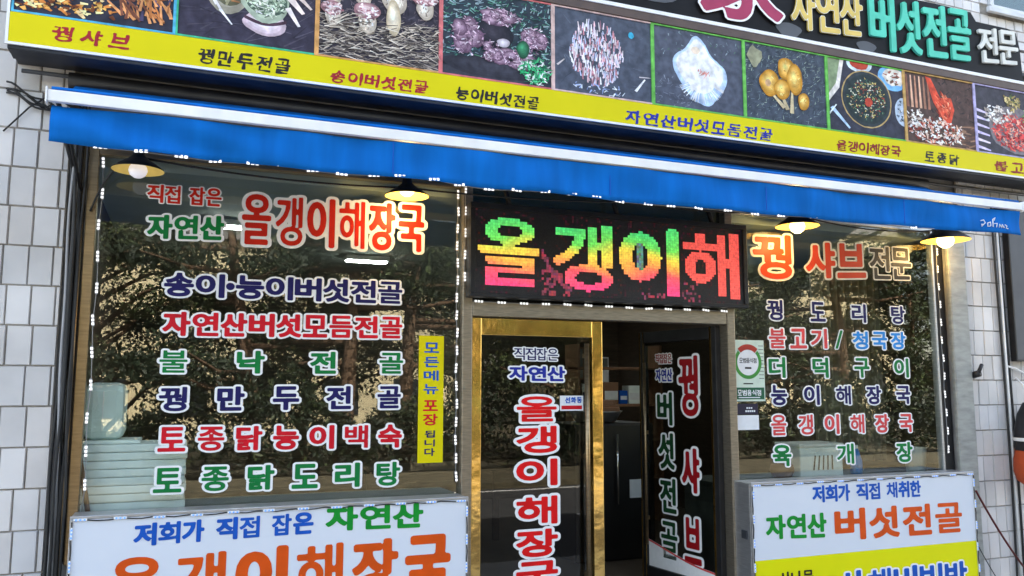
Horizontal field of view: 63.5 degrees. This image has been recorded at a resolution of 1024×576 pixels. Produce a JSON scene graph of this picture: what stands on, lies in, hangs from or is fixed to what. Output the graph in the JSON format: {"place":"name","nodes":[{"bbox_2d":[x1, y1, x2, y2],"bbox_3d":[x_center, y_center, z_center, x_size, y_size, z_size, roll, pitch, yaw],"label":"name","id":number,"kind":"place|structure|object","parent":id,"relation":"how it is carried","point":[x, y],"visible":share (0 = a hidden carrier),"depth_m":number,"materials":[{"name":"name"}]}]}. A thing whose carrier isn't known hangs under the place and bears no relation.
{"place":"outdoors","nodes":[
{"label":"outdoors","id":0,"kind":"place"},
{"bbox_2d":[580,384,584,399],"bbox_3d":[0.868,1.262,9.864,0.150,0.239,0.154,3,-7,-22],"label":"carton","id":1,"kind":"object","parent":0,"point":[582,389],"visible":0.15,"depth_m":9.78,"materials":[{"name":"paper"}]},
{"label":"pavement","id":2,"kind":"structure","parent":0,"visible":0},
{"bbox_2d":[0,0,1023,575],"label":"shop building","id":3,"kind":"structure","parent":2,"relation":"on","point":[134,266],"depth_m":7.95,"materials":[{"name":"tile"}]},
{"bbox_2d":[2,81,73,166],"bbox_3d":[-2.670,-0.931,4.725,0.406,0.465,0.059,3,-7,-22],"label":"tangled cable","id":4,"kind":"object","parent":3,"relation":"attached to","point":[41,105],"visible":0.55,"depth_m":4.70,"materials":[{"name":"black rubber"}]},
{"bbox_2d":[43,106,90,575],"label":"cable bundle","id":5,"kind":"object","parent":3,"relation":"attached to","point":[60,460],"visible":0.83,"depth_m":4.61,"materials":[{"name":"rubber"}]},
{"bbox_2d":[224,219,240,229],"bbox_3d":[-2.196,-0.500,6.549,0.440,0.062,0.150,3,-7,-22],"label":"ceiling light","id":6,"kind":"object","parent":3,"relation":"attached to","point":[234,224],"visible":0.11,"depth_m":6.49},
{"bbox_2d":[63,147,461,565],"bbox_3d":[-1.414,0.402,5.133,2.280,2.370,0.075,3,-7,-22],"label":"shop window","id":7,"kind":"structure","parent":3,"relation":"attached to","point":[331,220],"depth_m":5.11,"materials":[{"name":"glass"}]},
{"bbox_2d":[81,157,104,511],"bbox_3d":[-2.397,0.275,4.733,0.029,2.107,0.014,3,-7,-22],"label":"light string","id":8,"kind":"object","parent":7,"relation":"attached to","point":[92,318],"visible":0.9,"depth_m":4.74,"materials":[{"name":"white plastic"}]},
{"bbox_2d":[66,493,467,575],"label":"light box sign","id":9,"kind":"object","parent":7,"relation":"attached to","point":[420,535],"visible":1,"depth_m":4.78,"materials":[{"name":"plastic"}]},
{"bbox_2d":[417,336,443,462],"bbox_3d":[-0.533,0.728,5.438,0.170,0.826,0.004,3,-7,-22],"label":"yellow sticker","id":10,"kind":"object","parent":7,"relation":"attached to","point":[430,400],"visible":1,"depth_m":5.44,"materials":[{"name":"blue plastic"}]},
{"bbox_2d":[454,189,459,481],"bbox_3d":[-0.370,0.300,5.546,0.027,1.960,0.014,3,-7,-22],"label":"light string","id":11,"kind":"object","parent":7,"relation":"attached to","point":[457,330],"visible":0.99,"depth_m":5.54,"materials":[{"name":"white plastic"}]},
{"bbox_2d":[79,487,453,510],"bbox_3d":[-1.533,1.851,5.475,2.450,0.852,0.860,3,-7,-22],"label":"counter","id":12,"kind":"object","parent":3,"relation":"on","point":[209,501],"visible":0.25,"depth_m":5.80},
{"bbox_2d":[81,458,89,511],"bbox_3d":[-2.430,1.146,4.707,0.094,0.355,0.027,5,-8,-34],"label":"wooden stick","id":13,"kind":"object","parent":12,"relation":"on","point":[86,503],"visible":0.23,"depth_m":4.70,"materials":[{"name":"brown wood"}]},
{"bbox_2d":[80,493,184,511],"bbox_3d":[-2.279,1.291,5.005,0.559,0.044,0.396,3,-7,-22],"label":"foam tray","id":14,"kind":"object","parent":12,"relation":"on","point":[135,505],"visible":0.56,"depth_m":4.83,"materials":[{"name":"white plastic"}]},
{"bbox_2d":[80,493,183,503],"bbox_3d":[-2.283,1.244,5.006,0.562,0.044,0.402,3,-7,-22],"label":"foam tray","id":15,"kind":"object","parent":14,"relation":"on","point":[111,498],"visible":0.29,"depth_m":4.81,"materials":[{"name":"white plastic"}]},
{"bbox_2d":[80,478,185,494],"bbox_3d":[-2.276,1.197,5.013,0.561,0.044,0.404,3,-7,-22],"label":"foam tray","id":16,"kind":"object","parent":15,"relation":"on","point":[119,489],"visible":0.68,"depth_m":4.80,"materials":[{"name":"white plastic"}]},
{"bbox_2d":[86,475,184,486],"bbox_3d":[-2.285,1.149,5.016,0.561,0.044,0.403,3,-7,-22],"label":"foam tray","id":17,"kind":"object","parent":16,"relation":"on","point":[118,481],"visible":0.5,"depth_m":4.81,"materials":[{"name":"white plastic"}]},
{"bbox_2d":[84,466,185,477],"bbox_3d":[-2.281,1.102,5.023,0.561,0.044,0.403,3,-7,-22],"label":"foam tray","id":18,"kind":"object","parent":17,"relation":"on","point":[109,473],"visible":0.57,"depth_m":4.81,"materials":[{"name":"white plastic"}]},
{"bbox_2d":[83,459,185,469],"bbox_3d":[-2.285,1.055,5.028,0.565,0.044,0.402,3,-7,-22],"label":"foam tray","id":19,"kind":"object","parent":18,"relation":"on","point":[119,464],"visible":0.5,"depth_m":4.84,"materials":[{"name":"white plastic"}]},
{"bbox_2d":[82,451,187,461],"bbox_3d":[-2.279,1.008,5.037,0.565,0.044,0.398,3,-7,-22],"label":"foam tray","id":20,"kind":"object","parent":19,"relation":"on","point":[118,456],"visible":0.51,"depth_m":4.85,"materials":[{"name":"white plastic"}]},
{"bbox_2d":[83,439,186,452],"bbox_3d":[-2.281,0.961,5.042,0.561,0.044,0.398,3,-7,-22],"label":"foam tray","id":21,"kind":"object","parent":20,"relation":"on","point":[145,445],"visible":0.62,"depth_m":4.84,"materials":[{"name":"white plastic"}]},
{"bbox_2d":[83,437,141,444],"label":"foam tray","id":22,"kind":"object","parent":21,"relation":"on","point":[125,440],"visible":0.72,"depth_m":4.87,"materials":[{"name":"white plastic"}]},
{"bbox_2d":[84,383,127,439],"bbox_3d":[-2.446,0.738,4.987,0.225,0.335,0.266,3,-7,-22],"label":"mint canister","id":23,"kind":"object","parent":22,"relation":"on","point":[107,411],"visible":0.93,"depth_m":4.88,"materials":[{"name":"plastic"}]},
{"bbox_2d":[344,254,389,263],"bbox_3d":[-1.462,-0.287,8.338,0.440,0.062,0.150,3,-7,-22],"label":"ceiling light","id":24,"kind":"object","parent":3,"relation":"attached to","point":[366,259],"visible":1,"depth_m":8.28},
{"bbox_2d":[362,461,506,539],"bbox_3d":[-0.869,2.313,8.973,1.400,0.760,0.900,3,-7,-22],"label":"dining table","id":25,"kind":"object","parent":3,"relation":"on","point":[415,468],"visible":0.4,"depth_m":8.83,"materials":[{"name":"brown wood"}]},
{"bbox_2d":[4,0,1023,195],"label":"menu signboard","id":26,"kind":"object","parent":3,"relation":"attached to","point":[583,67],"visible":1,"depth_m":5.67,"materials":[{"name":"plastic"}]},
{"bbox_2d":[45,72,1023,234],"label":"awning","id":27,"kind":"object","parent":3,"relation":"attached to","point":[629,177],"visible":1,"depth_m":4.88,"materials":[{"name":"blue fabric"}]},
{"bbox_2d":[89,158,935,231],"bbox_3d":[0.647,-0.485,5.851,6.523,0.348,0.156,3,-7,-20],"label":"lamp cable","id":28,"kind":"object","parent":27,"relation":"hanging from","point":[109,175],"visible":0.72,"depth_m":5.44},
{"bbox_2d":[111,113,164,178],"bbox_3d":[-2.136,-0.818,4.746,0.282,0.386,0.282,3,-7,-22],"label":"hanging lamp","id":29,"kind":"object","parent":28,"relation":"hanging from","point":[138,165],"visible":0.89,"depth_m":4.70,"materials":[{"name":"black metal"}]},
{"bbox_2d":[385,178,428,200],"bbox_3d":[-0.673,-0.756,5.327,0.280,0.341,0.280,3,-7,-22],"label":"hanging lamp","id":30,"kind":"object","parent":28,"relation":"hanging from","point":[406,189],"visible":0.89,"depth_m":5.30,"materials":[{"name":"black metal"}]},
{"bbox_2d":[775,186,819,232],"bbox_3d":[2.226,-0.623,6.478,0.332,0.394,0.332,3,-7,-22],"label":"hanging lamp","id":31,"kind":"object","parent":28,"relation":"hanging from","point":[796,224],"visible":0.69,"depth_m":6.42,"materials":[{"name":"black metal"}]},
{"bbox_2d":[920,202,970,247],"bbox_3d":[3.684,-0.540,7.054,0.390,0.404,0.390,3,-7,-22],"label":"hanging lamp","id":32,"kind":"object","parent":28,"relation":"hanging from","point":[945,238],"visible":0.66,"depth_m":6.99,"materials":[{"name":"black metal"}]},
{"bbox_2d":[93,147,970,231],"bbox_3d":[0.675,-0.532,5.015,5.766,0.047,0.089,3,-7,-22],"label":"light string","id":33,"kind":"object","parent":27,"relation":"hanging from","point":[342,174],"visible":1,"depth_m":4.62,"materials":[{"name":"white plastic"}]},
{"bbox_2d":[580,347,583,379],"bbox_3d":[0.963,1.149,12.639,0.300,0.500,0.041,3,-7,-22],"label":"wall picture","id":34,"kind":"object","parent":3,"relation":"attached to","point":[581,363],"depth_m":12.66,"materials":[{"name":"brown"}]},
{"bbox_2d":[456,186,738,575],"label":"entrance","id":35,"kind":"object","parent":3,"relation":"attached to","point":[535,548],"visible":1,"depth_m":5.84,"materials":[{"name":"brown metal"}]},
{"bbox_2d":[464,187,466,281],"bbox_3d":[-0.315,-0.374,5.593,0.023,0.672,0.014,3,-7,-22],"label":"light string","id":36,"kind":"object","parent":35,"relation":"attached to","point":[465,237],"visible":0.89,"depth_m":5.59,"materials":[{"name":"white plastic"}]},
{"bbox_2d":[471,317,604,575],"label":"door leaf","id":37,"kind":"structure","parent":35,"relation":"in","point":[534,545],"depth_m":5.70,"materials":[{"name":"gold metal"}]},
{"bbox_2d":[560,396,582,410],"bbox_3d":[0.419,0.808,5.811,0.180,0.105,0.004,3,-7,-22],"label":"door notice","id":38,"kind":"object","parent":35,"relation":"attached to","point":[571,403],"depth_m":5.81,"materials":[{"name":"paper"}]},
{"bbox_2d":[474,300,727,311],"bbox_3d":[0.695,0.134,5.944,2.046,0.026,0.014,3,-7,-22],"label":"light string","id":39,"kind":"object","parent":35,"relation":"attached to","point":[524,303],"visible":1,"depth_m":5.90,"materials":[{"name":"white plastic"}]},
{"bbox_2d":[466,190,748,308],"bbox_3d":[0.739,-0.295,5.966,2.230,0.815,0.122,3,-7,-22],"label":"led sign","id":40,"kind":"object","parent":35,"relation":"attached to","point":[515,252],"visible":1,"depth_m":5.86,"materials":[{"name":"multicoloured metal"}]},
{"bbox_2d":[639,326,726,575],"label":"door leaf","id":41,"kind":"structure","parent":35,"relation":"in","point":[657,560],"depth_m":6.65,"materials":[{"name":"black metal"}]},
{"bbox_2d":[547,420,654,563],"bbox_3d":[0.870,1.953,8.094,0.850,1.270,0.690,3,-7,-22],"label":"refrigerator","id":42,"kind":"object","parent":3,"relation":"on","point":[622,493],"visible":0.72,"depth_m":7.82,"materials":[{"name":"black metal"}]},
{"bbox_2d":[569,400,621,421],"bbox_3d":[0.814,1.206,8.122,0.540,0.217,0.540,3,-7,-22],"label":"basin","id":43,"kind":"object","parent":42,"relation":"on","point":[611,411],"visible":0.41,"depth_m":7.98,"materials":[{"name":"metal"}]},
{"bbox_2d":[602,357,608,381],"bbox_3d":[1.350,1.282,12.788,0.320,0.430,0.021,3,-7,-22],"label":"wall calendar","id":44,"kind":"object","parent":3,"relation":"attached to","point":[605,373],"depth_m":12.82,"materials":[{"name":"paper"}]},
{"bbox_2d":[565,344,664,520],"bbox_3d":[1.244,1.755,10.025,1.150,2.120,0.350,3,-7,-22],"label":"storage shelf","id":45,"kind":"object","parent":3,"relation":"on","point":[573,368],"visible":0.31,"depth_m":10.06,"materials":[{"name":"brown wood"}]},
{"bbox_2d":[602,382,617,403],"bbox_3d":[1.151,1.268,10.005,0.200,0.259,0.204,3,-7,-22],"label":"carton","id":46,"kind":"object","parent":45,"relation":"on","point":[610,390],"visible":0.56,"depth_m":9.91,"materials":[{"name":"brown cardboard"}]},
{"bbox_2d":[618,391,627,403],"bbox_3d":[1.326,1.321,10.020,0.110,0.159,0.114,3,-7,-22],"label":"storage tin","id":47,"kind":"object","parent":45,"relation":"on","point":[622,397],"visible":0.82,"depth_m":9.97,"materials":[{"name":"blue metal"}]},
{"bbox_2d":[622,386,639,403],"bbox_3d":[1.459,1.301,10.108,0.170,0.219,0.174,3,-7,-22],"label":"carton","id":48,"kind":"object","parent":45,"relation":"on","point":[633,394],"visible":0.69,"depth_m":10.03,"materials":[{"name":"cardboard"}]},
{"bbox_2d":[684,467,905,572],"bbox_3d":[2.621,2.047,7.128,2.300,0.860,0.650,3,-7,-22],"label":"counter","id":49,"kind":"object","parent":3,"relation":"on","point":[701,505],"visible":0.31,"depth_m":6.78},
{"bbox_2d":[770,463,794,477],"bbox_3d":[2.261,1.531,6.931,0.200,0.113,0.200,3,-7,-22],"label":"clay pot","id":50,"kind":"object","parent":49,"relation":"on","point":[779,470],"visible":0.8,"depth_m":6.86,"materials":[{"name":"brown ceramic"}]},
{"bbox_2d":[774,441,843,476],"bbox_3d":[2.571,1.475,7.160,0.480,0.278,0.320,3,-7,-22],"label":"storage box","id":51,"kind":"object","parent":49,"relation":"on","point":[812,458],"visible":0.79,"depth_m":7.01,"materials":[{"name":"plastic"}]},
{"bbox_2d":[850,445,862,473],"bbox_3d":[3.021,1.504,7.272,0.104,0.248,0.104,3,-7,-22],"label":"blue bottle","id":52,"kind":"object","parent":49,"relation":"on","point":[857,468],"visible":0.65,"depth_m":7.23,"materials":[{"name":"blue plastic"}]},
{"bbox_2d":[905,446,926,471],"bbox_3d":[3.580,1.527,7.353,0.208,0.223,0.208,3,-7,-22],"label":"white cup","id":53,"kind":"object","parent":49,"relation":"on","point":[918,461],"visible":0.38,"depth_m":7.27,"materials":[{"name":"plastic"}]},
{"bbox_2d":[584,0,1023,84],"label":"letter signboard","id":54,"kind":"object","parent":3,"relation":"attached to","point":[927,34],"visible":1,"depth_m":6.76,"materials":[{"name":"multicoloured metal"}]},
{"bbox_2d":[808,255,886,461],"bbox_3d":[3.220,0.669,7.945,0.792,1.950,0.110,3,-7,-22],"label":"curtain","id":55,"kind":"object","parent":3,"relation":"hanging from","point":[837,297],"visible":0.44,"depth_m":7.92,"materials":[{"name":"beige fabric"}]},
{"bbox_2d":[731,210,984,575],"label":"shop window","id":56,"kind":"structure","parent":3,"relation":"attached to","point":[778,254],"depth_m":6.95,"materials":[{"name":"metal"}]},
{"bbox_2d":[737,404,758,429],"bbox_3d":[1.806,0.988,6.348,0.208,0.198,0.004,3,-7,-22],"label":"paper notice","id":57,"kind":"object","parent":56,"relation":"attached to","point":[748,422],"visible":0.98,"depth_m":6.35,"materials":[{"name":"white paper"}]},
{"bbox_2d":[735,340,764,400],"bbox_3d":[1.830,0.637,6.398,0.297,0.471,0.007,3,-7,-22],"label":"certificate poster","id":58,"kind":"object","parent":56,"relation":"attached to","point":[750,377],"visible":1,"depth_m":6.40,"materials":[{"name":"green paper"}]},
{"bbox_2d":[734,470,980,575],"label":"light box sign","id":59,"kind":"object","parent":56,"relation":"attached to","point":[917,523],"visible":1,"depth_m":6.33,"materials":[{"name":"plastic"}]},
{"bbox_2d":[936,248,948,453],"bbox_3d":[3.722,0.452,7.171,0.026,1.932,0.014,3,-7,-22],"label":"light string","id":60,"kind":"object","parent":56,"relation":"attached to","point":[943,360],"visible":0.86,"depth_m":7.16,"materials":[{"name":"white plastic"}]},
{"bbox_2d":[978,545,995,575],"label":"thin cord","id":61,"kind":"object","parent":56,"relation":"attached to","point":[986,561],"visible":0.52,"depth_m":6.99,"materials":[{"name":"black rubber"}]},
{"bbox_2d":[972,364,983,377],"bbox_3d":[4.055,0.722,7.206,0.102,0.129,0.074,3,-7,-22],"label":"wall hook","id":62,"kind":"object","parent":3,"relation":"attached to","point":[977,373],"depth_m":7.18,"materials":[{"name":"black metal"}]},
{"bbox_2d":[975,490,1023,567],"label":"power cord","id":63,"kind":"object","parent":3,"relation":"attached to","point":[999,531],"visible":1,"depth_m":6.97,"materials":[{"name":"brown rubber"}]},
{"bbox_2d":[986,0,1023,20],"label":"window","id":64,"kind":"structure","parent":3,"relation":"in","point":[1008,8],"depth_m":7.92,"materials":[{"name":"white glass"}]},
{"bbox_2d":[990,208,1023,575],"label":"wall pipe","id":65,"kind":"object","parent":3,"relation":"attached to","point":[1007,381],"depth_m":7.35,"materials":[{"name":"grey metal"}]},
{"bbox_2d":[1013,377,1023,483],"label":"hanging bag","id":66,"kind":"object","parent":65,"relation":"hanging from","point":[1018,457],"visible":1,"depth_m":7.18,"materials":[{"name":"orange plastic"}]},
{"bbox_2d":[1002,199,1023,360],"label":"grey signboard","id":67,"kind":"object","parent":3,"relation":"attached to","point":[1013,247],"visible":0.64,"depth_m":7.47,"materials":[{"name":"black metal"}]}
]}

